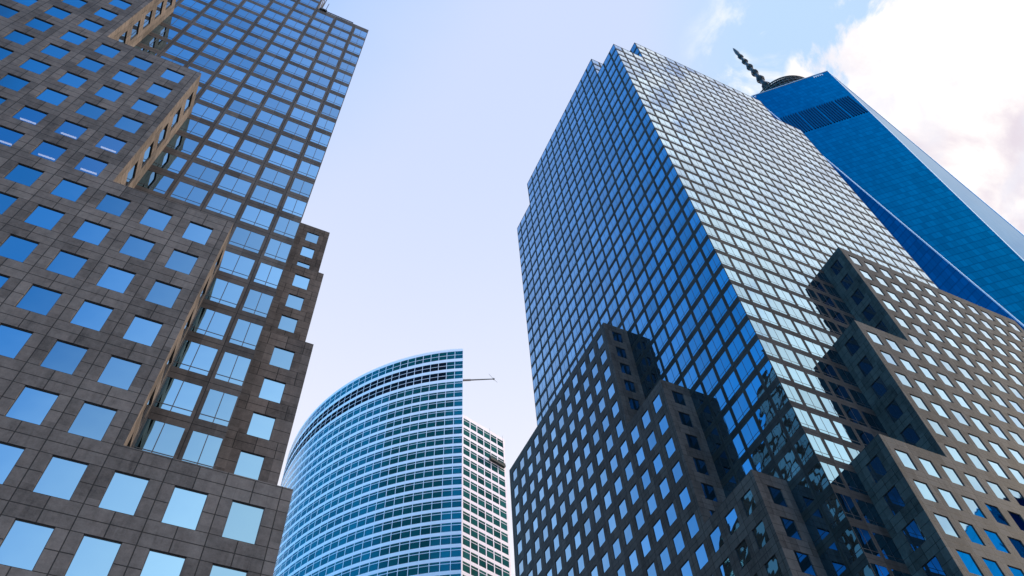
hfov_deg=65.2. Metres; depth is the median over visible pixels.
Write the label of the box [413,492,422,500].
window
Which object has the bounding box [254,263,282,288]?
window
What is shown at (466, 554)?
window
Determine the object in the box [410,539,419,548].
window
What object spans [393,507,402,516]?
window
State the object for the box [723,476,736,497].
window
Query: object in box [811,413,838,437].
window
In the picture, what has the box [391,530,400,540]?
window
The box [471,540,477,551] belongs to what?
window
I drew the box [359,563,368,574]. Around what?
window
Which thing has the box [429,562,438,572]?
window
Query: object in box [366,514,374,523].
window
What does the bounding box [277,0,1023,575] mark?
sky
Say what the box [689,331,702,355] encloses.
window
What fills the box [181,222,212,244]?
window
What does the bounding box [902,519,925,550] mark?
window
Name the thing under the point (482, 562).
window
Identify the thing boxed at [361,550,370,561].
window
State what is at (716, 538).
window
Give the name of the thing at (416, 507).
window
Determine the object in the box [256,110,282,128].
window
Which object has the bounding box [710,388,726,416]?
window
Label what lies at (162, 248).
office tower
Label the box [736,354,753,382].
window
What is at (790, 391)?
window
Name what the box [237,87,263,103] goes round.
window
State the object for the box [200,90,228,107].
window
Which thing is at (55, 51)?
window
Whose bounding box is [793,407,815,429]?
window
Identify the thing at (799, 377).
window
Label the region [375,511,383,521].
window
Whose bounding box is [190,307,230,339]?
window
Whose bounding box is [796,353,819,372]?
window
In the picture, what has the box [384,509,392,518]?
window
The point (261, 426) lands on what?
window
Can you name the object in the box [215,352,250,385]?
window
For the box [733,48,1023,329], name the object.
skyscraper
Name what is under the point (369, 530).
window
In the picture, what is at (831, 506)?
window
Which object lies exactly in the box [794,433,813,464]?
window
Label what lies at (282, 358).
window
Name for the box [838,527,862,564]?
window
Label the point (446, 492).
window
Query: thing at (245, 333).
window
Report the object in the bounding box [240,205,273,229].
window
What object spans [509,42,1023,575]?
office tower
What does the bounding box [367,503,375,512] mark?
window
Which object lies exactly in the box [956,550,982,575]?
window
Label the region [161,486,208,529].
window
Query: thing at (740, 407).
window
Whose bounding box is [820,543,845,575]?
window
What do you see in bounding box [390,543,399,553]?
window
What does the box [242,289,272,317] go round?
window
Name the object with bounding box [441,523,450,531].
window
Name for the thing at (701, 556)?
window
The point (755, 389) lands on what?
window
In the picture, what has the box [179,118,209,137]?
window
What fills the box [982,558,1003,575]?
window
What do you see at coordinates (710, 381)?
window
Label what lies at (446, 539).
window
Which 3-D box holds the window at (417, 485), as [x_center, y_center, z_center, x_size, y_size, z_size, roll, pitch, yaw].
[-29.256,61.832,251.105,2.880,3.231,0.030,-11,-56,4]
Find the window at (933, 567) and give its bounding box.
[923,556,946,575]
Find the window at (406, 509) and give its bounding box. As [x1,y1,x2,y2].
[403,505,411,513]
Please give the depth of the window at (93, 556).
37.09 m
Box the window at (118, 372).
[96,355,141,389]
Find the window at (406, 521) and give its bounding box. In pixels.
[402,516,410,525]
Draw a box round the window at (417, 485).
[414,481,422,489]
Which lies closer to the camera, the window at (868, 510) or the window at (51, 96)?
the window at (51, 96)
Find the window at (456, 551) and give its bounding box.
[451,547,460,556]
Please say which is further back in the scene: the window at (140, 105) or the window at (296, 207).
the window at (296, 207)
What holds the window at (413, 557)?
in the curved tower at (391, 469)
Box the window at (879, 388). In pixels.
[871,377,887,398]
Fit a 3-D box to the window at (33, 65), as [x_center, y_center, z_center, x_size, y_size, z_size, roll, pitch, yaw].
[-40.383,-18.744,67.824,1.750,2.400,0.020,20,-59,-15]
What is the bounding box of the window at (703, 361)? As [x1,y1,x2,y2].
[695,349,709,374]
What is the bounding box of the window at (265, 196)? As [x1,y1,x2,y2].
[250,185,281,207]
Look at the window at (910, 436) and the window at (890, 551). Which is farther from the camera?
the window at (910, 436)
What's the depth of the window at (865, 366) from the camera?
98.00 m
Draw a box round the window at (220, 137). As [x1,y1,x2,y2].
[208,129,239,148]
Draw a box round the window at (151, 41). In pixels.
[140,35,167,49]
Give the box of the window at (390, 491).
[386,486,395,495]
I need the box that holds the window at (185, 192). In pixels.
[171,181,207,205]
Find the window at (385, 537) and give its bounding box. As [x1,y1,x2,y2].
[381,533,390,542]
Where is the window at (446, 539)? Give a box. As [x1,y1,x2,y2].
[441,535,450,544]
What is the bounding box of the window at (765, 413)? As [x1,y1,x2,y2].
[755,398,774,429]
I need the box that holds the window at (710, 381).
[702,368,717,394]
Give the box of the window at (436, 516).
[431,512,440,520]
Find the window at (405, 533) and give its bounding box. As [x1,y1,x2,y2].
[401,528,410,538]
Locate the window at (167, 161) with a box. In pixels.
[152,151,186,173]
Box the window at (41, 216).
[23,205,64,229]
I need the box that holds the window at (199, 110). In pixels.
[191,103,219,121]
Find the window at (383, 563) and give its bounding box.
[378,558,387,568]
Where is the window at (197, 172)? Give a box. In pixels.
[184,162,218,185]
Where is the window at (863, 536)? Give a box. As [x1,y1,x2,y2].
[852,526,880,556]
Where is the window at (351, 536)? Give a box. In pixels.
[347,531,355,542]
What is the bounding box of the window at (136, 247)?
[118,235,154,259]
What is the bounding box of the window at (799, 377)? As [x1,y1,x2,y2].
[787,366,811,387]
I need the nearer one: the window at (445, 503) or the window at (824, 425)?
the window at (824, 425)
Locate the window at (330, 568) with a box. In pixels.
[326,563,334,574]
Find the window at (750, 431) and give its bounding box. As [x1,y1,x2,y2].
[741,416,759,446]
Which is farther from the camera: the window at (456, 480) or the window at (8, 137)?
the window at (456, 480)
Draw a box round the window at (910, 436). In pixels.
[901,423,919,445]
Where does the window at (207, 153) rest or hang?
in the office tower at (162, 248)
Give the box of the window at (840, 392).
[828,381,852,402]
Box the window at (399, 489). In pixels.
[395,484,404,493]
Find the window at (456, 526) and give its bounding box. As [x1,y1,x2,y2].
[451,522,460,530]
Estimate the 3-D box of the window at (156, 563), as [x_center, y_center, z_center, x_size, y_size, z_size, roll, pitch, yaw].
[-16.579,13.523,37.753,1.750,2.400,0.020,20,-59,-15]
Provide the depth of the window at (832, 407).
90.37 m
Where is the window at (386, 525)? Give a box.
[383,521,391,530]
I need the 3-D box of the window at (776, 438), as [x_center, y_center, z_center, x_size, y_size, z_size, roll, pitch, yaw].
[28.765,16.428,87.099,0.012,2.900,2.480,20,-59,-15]
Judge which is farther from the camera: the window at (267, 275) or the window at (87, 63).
the window at (87, 63)
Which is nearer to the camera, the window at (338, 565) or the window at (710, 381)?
the window at (710, 381)
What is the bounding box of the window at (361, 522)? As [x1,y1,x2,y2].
[357,517,365,527]
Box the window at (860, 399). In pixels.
[848,389,871,409]
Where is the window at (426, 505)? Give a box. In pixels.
[422,501,431,510]
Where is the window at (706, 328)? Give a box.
[700,314,714,339]
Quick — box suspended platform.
[489,438,505,468]
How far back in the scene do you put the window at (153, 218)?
58.59 m
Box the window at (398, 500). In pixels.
[394,495,403,504]
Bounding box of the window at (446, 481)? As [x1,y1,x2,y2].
[443,477,451,485]
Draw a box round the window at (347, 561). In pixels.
[343,556,351,567]
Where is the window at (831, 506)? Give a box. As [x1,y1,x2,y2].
[822,493,844,528]
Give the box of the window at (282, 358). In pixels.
[269,346,294,369]
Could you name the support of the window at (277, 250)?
in the office tower at (162, 248)
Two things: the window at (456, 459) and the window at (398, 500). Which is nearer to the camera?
the window at (398, 500)
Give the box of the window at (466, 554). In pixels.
[463,548,469,559]
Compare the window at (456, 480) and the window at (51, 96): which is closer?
the window at (51, 96)
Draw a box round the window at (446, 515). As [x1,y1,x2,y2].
[442,511,450,519]
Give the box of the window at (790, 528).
[780,517,800,539]
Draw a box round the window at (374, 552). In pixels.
[370,547,379,558]
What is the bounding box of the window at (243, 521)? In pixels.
[221,500,264,543]
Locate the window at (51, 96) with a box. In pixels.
[35,88,67,105]
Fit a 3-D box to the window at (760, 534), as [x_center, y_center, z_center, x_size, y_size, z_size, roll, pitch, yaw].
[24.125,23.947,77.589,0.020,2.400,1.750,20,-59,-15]
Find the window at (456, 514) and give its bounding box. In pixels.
[452,510,460,518]
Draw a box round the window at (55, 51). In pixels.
[39,44,69,58]
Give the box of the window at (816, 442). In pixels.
[806,433,829,457]
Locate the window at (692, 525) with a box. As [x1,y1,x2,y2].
[686,514,698,538]
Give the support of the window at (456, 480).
in the curved tower at (391, 469)
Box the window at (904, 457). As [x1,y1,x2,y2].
[895,449,916,469]
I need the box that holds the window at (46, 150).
[30,141,66,161]
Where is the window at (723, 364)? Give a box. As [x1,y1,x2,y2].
[715,352,730,378]
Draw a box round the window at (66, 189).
[50,179,87,201]
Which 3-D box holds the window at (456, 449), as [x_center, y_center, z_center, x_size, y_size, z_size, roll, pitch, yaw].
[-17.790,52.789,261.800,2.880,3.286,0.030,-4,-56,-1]
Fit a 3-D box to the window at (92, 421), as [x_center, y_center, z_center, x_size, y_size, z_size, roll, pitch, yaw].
[-22.394,7.129,42.785,1.750,2.400,0.020,20,-59,-15]
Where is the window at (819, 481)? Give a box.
[808,462,828,494]
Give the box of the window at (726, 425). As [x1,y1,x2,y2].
[718,411,735,439]
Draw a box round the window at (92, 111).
[75,102,106,119]
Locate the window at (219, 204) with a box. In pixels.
[206,193,240,217]
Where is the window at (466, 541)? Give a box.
[463,535,469,546]
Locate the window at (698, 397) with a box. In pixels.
[691,385,704,410]
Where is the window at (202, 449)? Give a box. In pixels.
[182,431,222,467]
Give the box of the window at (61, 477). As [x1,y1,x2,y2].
[32,456,88,499]
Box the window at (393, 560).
[388,555,398,566]
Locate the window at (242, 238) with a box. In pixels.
[229,227,264,252]
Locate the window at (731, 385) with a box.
[723,371,739,399]
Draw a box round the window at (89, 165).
[74,155,108,175]
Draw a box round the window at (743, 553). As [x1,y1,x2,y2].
[736,539,751,567]
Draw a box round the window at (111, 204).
[95,194,130,216]
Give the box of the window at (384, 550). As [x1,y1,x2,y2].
[380,545,389,555]
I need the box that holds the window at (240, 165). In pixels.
[228,156,259,177]
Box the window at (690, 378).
[684,366,697,389]
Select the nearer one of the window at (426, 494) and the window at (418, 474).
the window at (426, 494)
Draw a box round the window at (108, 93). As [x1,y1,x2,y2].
[94,85,122,101]
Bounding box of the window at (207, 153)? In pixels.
[197,145,229,165]
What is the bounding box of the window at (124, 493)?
[98,471,149,515]
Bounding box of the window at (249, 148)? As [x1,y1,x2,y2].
[239,140,268,159]
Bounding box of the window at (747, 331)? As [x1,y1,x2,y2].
[740,320,754,343]
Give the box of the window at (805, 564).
[794,551,816,575]
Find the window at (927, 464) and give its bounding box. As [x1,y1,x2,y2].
[918,457,941,478]
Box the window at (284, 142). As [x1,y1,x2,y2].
[276,135,303,153]
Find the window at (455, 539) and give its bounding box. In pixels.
[451,534,460,543]
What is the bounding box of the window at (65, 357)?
[39,340,87,374]
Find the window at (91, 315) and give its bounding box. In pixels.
[69,300,113,330]
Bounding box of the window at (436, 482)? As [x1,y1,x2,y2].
[433,478,441,486]
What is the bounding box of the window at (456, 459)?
[453,456,461,463]
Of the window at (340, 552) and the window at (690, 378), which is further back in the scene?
the window at (340, 552)
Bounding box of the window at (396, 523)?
[392,518,401,528]
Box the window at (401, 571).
[397,567,407,575]
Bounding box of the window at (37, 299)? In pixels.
[15,285,62,314]
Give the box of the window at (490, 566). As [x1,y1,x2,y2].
[487,560,493,572]
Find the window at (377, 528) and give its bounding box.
[373,523,382,533]
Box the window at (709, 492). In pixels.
[701,483,717,501]
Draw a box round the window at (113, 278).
[96,266,135,293]
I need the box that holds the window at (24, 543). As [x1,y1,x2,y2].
[0,519,54,570]
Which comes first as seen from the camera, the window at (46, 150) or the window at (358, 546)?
the window at (46, 150)
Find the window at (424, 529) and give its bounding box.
[421,525,430,534]
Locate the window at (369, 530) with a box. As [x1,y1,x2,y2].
[364,525,373,536]
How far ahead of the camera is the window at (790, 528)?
77.29 m
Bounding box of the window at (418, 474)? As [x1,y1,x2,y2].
[415,470,423,478]
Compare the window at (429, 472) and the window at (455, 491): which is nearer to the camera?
the window at (455, 491)
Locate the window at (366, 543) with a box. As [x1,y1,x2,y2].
[363,538,371,548]
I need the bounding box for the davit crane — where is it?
[463,378,494,380]
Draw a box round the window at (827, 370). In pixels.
[816,360,839,379]
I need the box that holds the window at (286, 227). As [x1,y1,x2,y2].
[274,217,298,238]
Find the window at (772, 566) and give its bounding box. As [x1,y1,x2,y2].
[765,555,782,575]
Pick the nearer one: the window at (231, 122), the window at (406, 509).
the window at (231, 122)
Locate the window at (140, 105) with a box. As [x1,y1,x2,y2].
[130,99,157,114]
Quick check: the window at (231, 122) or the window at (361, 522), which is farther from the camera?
the window at (361, 522)
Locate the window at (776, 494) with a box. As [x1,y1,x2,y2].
[767,486,787,506]
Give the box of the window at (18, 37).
[2,30,34,44]
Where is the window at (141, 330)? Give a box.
[122,315,162,346]
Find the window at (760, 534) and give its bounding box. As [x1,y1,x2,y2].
[753,521,768,549]
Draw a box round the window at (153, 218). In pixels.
[139,208,171,230]
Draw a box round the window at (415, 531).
[411,526,420,536]
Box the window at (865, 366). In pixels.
[857,356,873,376]
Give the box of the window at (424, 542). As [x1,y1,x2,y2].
[420,537,429,547]
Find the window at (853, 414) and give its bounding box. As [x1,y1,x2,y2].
[841,404,866,426]
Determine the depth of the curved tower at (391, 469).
260.36 m
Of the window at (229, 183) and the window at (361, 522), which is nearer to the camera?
the window at (229, 183)
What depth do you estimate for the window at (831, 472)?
78.91 m
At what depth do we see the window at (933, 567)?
69.39 m
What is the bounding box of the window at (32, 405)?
[4,386,58,424]
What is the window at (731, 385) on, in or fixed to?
in the office tower at (761, 342)
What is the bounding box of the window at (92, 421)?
[67,402,116,440]
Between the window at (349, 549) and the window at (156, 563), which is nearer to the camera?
the window at (156, 563)
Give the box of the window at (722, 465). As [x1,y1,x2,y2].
[714,451,730,480]
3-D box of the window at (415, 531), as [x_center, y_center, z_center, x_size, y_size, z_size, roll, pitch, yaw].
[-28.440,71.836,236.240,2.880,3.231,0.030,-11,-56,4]
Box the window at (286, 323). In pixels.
[278,315,297,332]
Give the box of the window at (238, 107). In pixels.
[228,100,256,117]
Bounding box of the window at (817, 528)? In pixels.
[805,508,829,546]
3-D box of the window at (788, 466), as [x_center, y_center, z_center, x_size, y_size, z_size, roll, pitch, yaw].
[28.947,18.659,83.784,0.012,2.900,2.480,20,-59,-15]
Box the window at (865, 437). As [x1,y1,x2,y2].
[855,429,873,446]
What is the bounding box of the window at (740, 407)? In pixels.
[732,393,749,422]
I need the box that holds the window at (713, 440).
[706,427,721,455]
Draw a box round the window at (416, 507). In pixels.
[412,503,421,512]
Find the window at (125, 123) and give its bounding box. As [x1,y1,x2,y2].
[113,116,142,133]
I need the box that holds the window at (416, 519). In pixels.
[411,515,420,524]
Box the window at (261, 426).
[246,412,275,439]
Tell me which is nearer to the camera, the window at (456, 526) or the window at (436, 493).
the window at (456, 526)
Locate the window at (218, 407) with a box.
[198,389,237,425]
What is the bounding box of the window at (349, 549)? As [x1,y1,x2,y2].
[345,544,353,554]
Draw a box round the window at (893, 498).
[884,486,905,515]
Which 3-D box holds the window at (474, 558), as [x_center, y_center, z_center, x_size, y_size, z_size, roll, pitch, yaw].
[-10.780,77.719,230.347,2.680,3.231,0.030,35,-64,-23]
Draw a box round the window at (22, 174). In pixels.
[3,164,43,186]
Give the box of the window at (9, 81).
[0,74,29,90]
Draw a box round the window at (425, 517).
[421,513,430,522]
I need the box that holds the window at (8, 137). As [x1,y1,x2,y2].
[0,126,24,146]
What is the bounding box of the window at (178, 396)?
[154,377,201,415]
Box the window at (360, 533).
[355,528,364,539]
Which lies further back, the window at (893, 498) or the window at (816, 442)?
the window at (816, 442)
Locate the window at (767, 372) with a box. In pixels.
[760,360,775,386]
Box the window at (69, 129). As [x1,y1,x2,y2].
[53,120,87,139]
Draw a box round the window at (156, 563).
[139,549,185,575]
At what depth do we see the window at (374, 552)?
233.93 m
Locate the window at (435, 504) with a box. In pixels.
[432,500,441,508]
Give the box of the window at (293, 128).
[283,121,309,138]
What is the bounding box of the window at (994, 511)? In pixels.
[985,504,1008,525]
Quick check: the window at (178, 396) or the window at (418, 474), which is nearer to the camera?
the window at (178, 396)
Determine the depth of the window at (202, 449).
49.75 m
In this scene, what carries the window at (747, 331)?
in the office tower at (761, 342)
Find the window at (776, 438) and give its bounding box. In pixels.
[766,423,786,455]
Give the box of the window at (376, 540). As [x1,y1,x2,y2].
[372,535,380,545]
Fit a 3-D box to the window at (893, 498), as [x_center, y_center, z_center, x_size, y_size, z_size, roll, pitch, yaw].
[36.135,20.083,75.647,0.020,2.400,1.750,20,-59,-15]
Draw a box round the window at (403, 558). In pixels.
[398,553,408,564]
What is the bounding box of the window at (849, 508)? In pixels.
[835,492,861,520]
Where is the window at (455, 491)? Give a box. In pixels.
[452,487,461,495]
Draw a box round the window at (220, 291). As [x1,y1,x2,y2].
[205,278,243,307]
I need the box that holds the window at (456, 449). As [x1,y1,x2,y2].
[453,446,461,452]
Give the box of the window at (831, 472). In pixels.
[820,462,844,487]
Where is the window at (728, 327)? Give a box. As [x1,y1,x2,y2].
[719,315,735,341]
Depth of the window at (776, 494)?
80.61 m
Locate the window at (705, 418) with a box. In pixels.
[698,405,712,432]
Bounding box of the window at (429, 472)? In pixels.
[424,469,432,476]
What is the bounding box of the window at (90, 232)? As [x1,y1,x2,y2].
[72,220,110,245]
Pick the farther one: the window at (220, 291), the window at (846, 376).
the window at (846, 376)
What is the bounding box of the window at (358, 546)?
[354,541,362,551]
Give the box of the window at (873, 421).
[861,411,886,433]
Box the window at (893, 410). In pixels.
[885,399,902,422]
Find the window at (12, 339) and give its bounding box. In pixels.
[0,324,32,357]
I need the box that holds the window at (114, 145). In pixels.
[94,134,126,153]
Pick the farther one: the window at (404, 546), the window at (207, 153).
the window at (404, 546)
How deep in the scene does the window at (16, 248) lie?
50.40 m
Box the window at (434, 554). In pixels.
[430,549,439,558]
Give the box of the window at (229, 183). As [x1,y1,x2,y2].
[217,174,250,196]
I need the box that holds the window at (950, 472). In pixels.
[941,465,963,485]
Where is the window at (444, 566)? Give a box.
[440,561,449,570]
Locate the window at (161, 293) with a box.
[144,280,181,307]
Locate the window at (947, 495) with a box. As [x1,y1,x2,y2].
[938,488,961,510]
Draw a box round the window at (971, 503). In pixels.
[962,496,985,517]
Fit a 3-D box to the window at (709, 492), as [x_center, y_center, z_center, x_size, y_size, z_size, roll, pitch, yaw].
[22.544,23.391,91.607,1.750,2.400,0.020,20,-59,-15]
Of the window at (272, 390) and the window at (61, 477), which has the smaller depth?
the window at (61, 477)
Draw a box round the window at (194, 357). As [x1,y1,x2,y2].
[173,340,217,375]
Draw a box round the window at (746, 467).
[736,459,752,481]
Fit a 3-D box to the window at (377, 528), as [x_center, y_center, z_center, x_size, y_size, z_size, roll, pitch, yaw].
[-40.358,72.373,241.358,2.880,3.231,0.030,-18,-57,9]
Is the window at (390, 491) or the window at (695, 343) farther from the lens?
the window at (390, 491)
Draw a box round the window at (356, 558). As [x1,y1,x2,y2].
[352,553,360,564]
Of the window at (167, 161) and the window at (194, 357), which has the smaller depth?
the window at (194, 357)
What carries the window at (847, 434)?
in the office tower at (761, 342)
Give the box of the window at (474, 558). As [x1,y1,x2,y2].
[471,552,477,564]
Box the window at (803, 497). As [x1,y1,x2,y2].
[791,478,813,512]
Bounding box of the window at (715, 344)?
[707,333,722,358]
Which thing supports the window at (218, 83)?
in the office tower at (162, 248)
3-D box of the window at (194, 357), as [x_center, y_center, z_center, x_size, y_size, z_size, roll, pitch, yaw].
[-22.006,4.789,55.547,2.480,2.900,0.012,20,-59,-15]
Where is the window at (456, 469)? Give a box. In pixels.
[453,466,461,473]
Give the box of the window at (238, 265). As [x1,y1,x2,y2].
[219,251,254,278]
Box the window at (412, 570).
[408,565,417,575]
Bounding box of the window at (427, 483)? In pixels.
[423,479,432,487]
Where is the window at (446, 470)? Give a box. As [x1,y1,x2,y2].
[443,467,451,474]
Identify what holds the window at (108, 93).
in the office tower at (162, 248)
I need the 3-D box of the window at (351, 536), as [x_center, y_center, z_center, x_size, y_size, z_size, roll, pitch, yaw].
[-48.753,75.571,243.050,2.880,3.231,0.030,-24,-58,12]
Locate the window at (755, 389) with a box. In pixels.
[745,376,763,405]
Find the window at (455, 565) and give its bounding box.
[451,560,460,569]
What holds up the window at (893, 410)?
in the office tower at (761, 342)
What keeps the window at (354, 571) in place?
in the curved tower at (391, 469)
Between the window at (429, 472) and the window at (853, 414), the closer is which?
the window at (853, 414)
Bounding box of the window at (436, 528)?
[431,524,440,533]
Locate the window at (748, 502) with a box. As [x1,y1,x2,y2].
[741,489,756,516]
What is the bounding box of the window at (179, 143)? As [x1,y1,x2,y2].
[166,134,198,154]
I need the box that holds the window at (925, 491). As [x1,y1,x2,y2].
[914,480,937,502]
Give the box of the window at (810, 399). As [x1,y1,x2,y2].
[798,389,824,411]
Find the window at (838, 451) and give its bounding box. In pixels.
[824,439,851,464]
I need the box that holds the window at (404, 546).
[399,541,409,551]
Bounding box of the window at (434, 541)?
[430,536,439,545]
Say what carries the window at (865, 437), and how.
in the office tower at (761, 342)
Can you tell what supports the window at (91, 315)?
in the office tower at (162, 248)
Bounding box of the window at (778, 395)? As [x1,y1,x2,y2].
[770,383,787,411]
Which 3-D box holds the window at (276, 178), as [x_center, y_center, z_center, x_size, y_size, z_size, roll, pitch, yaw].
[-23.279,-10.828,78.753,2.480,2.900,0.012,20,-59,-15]
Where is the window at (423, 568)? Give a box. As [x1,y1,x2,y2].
[418,563,428,573]
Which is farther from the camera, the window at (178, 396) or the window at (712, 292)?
the window at (712, 292)
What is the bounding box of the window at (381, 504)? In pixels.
[376,500,384,509]
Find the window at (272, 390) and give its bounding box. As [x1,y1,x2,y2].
[258,378,285,402]
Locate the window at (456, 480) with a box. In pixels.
[452,476,461,484]
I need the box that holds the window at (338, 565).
[334,559,343,570]
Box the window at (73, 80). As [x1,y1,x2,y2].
[56,72,87,87]
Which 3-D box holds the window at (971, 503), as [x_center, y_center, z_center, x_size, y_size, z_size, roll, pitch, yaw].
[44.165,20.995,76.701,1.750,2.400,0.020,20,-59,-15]
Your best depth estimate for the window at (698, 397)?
104.72 m
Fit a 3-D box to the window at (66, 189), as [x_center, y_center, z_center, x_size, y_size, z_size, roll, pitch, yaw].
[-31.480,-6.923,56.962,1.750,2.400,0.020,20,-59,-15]
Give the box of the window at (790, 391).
[781,383,801,403]
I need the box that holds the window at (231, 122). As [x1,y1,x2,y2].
[219,114,248,132]
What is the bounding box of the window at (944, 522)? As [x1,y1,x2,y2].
[934,513,959,537]
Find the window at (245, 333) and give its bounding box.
[229,319,262,349]
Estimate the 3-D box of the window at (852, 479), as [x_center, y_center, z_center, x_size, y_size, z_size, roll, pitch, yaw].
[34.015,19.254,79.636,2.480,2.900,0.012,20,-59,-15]
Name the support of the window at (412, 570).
in the curved tower at (391, 469)
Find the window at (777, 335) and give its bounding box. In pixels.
[765,325,788,344]
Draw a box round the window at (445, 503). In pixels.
[442,499,451,507]
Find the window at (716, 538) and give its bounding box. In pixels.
[710,526,723,552]
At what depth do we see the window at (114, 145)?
63.64 m
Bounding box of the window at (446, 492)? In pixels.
[442,488,451,496]
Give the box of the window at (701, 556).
[695,543,707,569]
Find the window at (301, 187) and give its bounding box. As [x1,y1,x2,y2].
[290,178,312,197]
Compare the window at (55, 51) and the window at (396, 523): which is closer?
the window at (55, 51)
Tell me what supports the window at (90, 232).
in the office tower at (162, 248)
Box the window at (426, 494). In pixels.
[423,490,431,498]
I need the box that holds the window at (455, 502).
[452,499,461,506]
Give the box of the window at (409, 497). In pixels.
[404,493,412,502]
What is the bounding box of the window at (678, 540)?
[673,531,684,554]
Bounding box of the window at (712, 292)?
[705,282,718,306]
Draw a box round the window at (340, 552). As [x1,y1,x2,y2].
[336,547,344,558]
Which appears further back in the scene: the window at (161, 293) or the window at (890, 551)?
the window at (890, 551)
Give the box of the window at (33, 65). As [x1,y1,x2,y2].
[18,58,50,73]
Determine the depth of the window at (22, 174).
56.21 m
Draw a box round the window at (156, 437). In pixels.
[134,419,184,457]
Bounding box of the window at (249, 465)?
[233,451,264,479]
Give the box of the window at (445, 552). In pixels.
[440,548,449,557]
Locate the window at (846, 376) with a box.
[835,367,857,386]
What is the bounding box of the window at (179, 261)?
[164,249,198,274]
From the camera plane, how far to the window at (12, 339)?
44.76 m
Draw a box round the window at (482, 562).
[479,556,485,568]
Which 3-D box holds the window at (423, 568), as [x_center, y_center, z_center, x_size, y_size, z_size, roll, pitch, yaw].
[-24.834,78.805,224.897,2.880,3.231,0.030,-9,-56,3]
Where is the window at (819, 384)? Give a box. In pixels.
[808,374,832,395]
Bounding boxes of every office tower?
[0,0,368,575]
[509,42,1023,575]
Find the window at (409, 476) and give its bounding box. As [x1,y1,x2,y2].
[406,472,414,480]
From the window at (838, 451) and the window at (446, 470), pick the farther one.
the window at (446, 470)
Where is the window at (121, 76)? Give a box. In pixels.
[111,70,138,85]
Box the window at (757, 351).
[750,340,764,364]
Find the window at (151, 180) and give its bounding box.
[137,170,173,193]
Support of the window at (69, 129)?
in the office tower at (162, 248)
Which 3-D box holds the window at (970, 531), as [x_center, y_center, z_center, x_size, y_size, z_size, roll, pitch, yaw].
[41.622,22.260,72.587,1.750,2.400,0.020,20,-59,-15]
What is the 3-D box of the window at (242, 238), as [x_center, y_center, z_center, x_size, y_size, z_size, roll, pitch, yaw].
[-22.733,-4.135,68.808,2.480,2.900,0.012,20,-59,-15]
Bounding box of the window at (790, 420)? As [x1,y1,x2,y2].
[782,407,800,437]
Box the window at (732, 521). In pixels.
[725,508,739,534]
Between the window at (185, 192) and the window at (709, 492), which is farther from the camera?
the window at (709, 492)
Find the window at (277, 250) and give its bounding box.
[264,238,291,262]
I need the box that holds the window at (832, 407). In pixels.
[820,397,845,418]
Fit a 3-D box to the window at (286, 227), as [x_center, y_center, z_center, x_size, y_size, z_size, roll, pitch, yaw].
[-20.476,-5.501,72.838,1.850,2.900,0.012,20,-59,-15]
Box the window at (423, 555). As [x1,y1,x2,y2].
[419,550,428,560]
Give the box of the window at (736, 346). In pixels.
[728,334,743,361]
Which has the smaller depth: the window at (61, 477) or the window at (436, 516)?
the window at (61, 477)
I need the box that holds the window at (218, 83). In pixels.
[210,77,237,93]
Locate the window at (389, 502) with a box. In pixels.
[385,498,393,507]
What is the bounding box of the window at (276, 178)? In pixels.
[260,167,289,188]
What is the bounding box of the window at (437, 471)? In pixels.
[434,467,442,475]
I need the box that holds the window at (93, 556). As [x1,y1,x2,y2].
[64,535,121,575]
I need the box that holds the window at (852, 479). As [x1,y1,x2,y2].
[839,468,868,495]
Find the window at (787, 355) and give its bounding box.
[776,345,799,365]
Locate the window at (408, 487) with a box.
[405,482,413,491]
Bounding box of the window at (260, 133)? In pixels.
[248,124,275,143]
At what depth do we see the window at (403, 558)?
229.13 m
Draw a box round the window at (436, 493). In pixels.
[433,489,441,497]
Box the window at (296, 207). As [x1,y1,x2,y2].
[282,196,305,216]
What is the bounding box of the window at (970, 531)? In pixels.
[959,521,984,545]
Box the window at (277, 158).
[268,150,296,170]
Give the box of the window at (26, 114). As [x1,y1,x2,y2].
[12,106,47,124]
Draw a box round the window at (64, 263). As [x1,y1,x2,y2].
[45,250,87,277]
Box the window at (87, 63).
[76,57,104,72]
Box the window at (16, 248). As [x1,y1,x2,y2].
[0,235,38,261]
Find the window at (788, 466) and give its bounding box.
[778,449,799,482]
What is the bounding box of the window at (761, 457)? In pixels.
[751,441,770,471]
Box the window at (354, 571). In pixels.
[350,566,359,575]
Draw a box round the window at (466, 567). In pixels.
[463,561,469,573]
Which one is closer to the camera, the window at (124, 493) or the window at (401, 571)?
the window at (124, 493)
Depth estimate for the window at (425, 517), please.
239.72 m
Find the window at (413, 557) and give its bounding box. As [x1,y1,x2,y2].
[409,552,418,561]
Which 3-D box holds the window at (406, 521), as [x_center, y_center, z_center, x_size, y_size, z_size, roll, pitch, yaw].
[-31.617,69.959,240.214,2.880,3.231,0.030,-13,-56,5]
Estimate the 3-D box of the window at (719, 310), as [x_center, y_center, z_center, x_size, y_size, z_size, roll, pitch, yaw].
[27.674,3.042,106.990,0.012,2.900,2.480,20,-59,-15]
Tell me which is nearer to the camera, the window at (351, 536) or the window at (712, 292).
the window at (712, 292)
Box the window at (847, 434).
[833,421,860,444]
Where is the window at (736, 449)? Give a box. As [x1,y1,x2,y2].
[727,434,744,464]
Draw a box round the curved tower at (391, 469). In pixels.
[273,348,510,575]
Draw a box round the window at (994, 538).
[984,529,1009,553]
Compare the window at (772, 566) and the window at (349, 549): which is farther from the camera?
the window at (349, 549)
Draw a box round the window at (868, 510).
[855,499,885,527]
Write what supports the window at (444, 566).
in the curved tower at (391, 469)
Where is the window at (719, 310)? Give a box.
[712,298,726,322]
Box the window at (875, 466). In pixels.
[866,455,886,482]
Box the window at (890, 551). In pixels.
[872,532,904,563]
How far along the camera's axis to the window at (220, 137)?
80.46 m
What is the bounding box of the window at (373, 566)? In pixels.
[369,560,378,571]

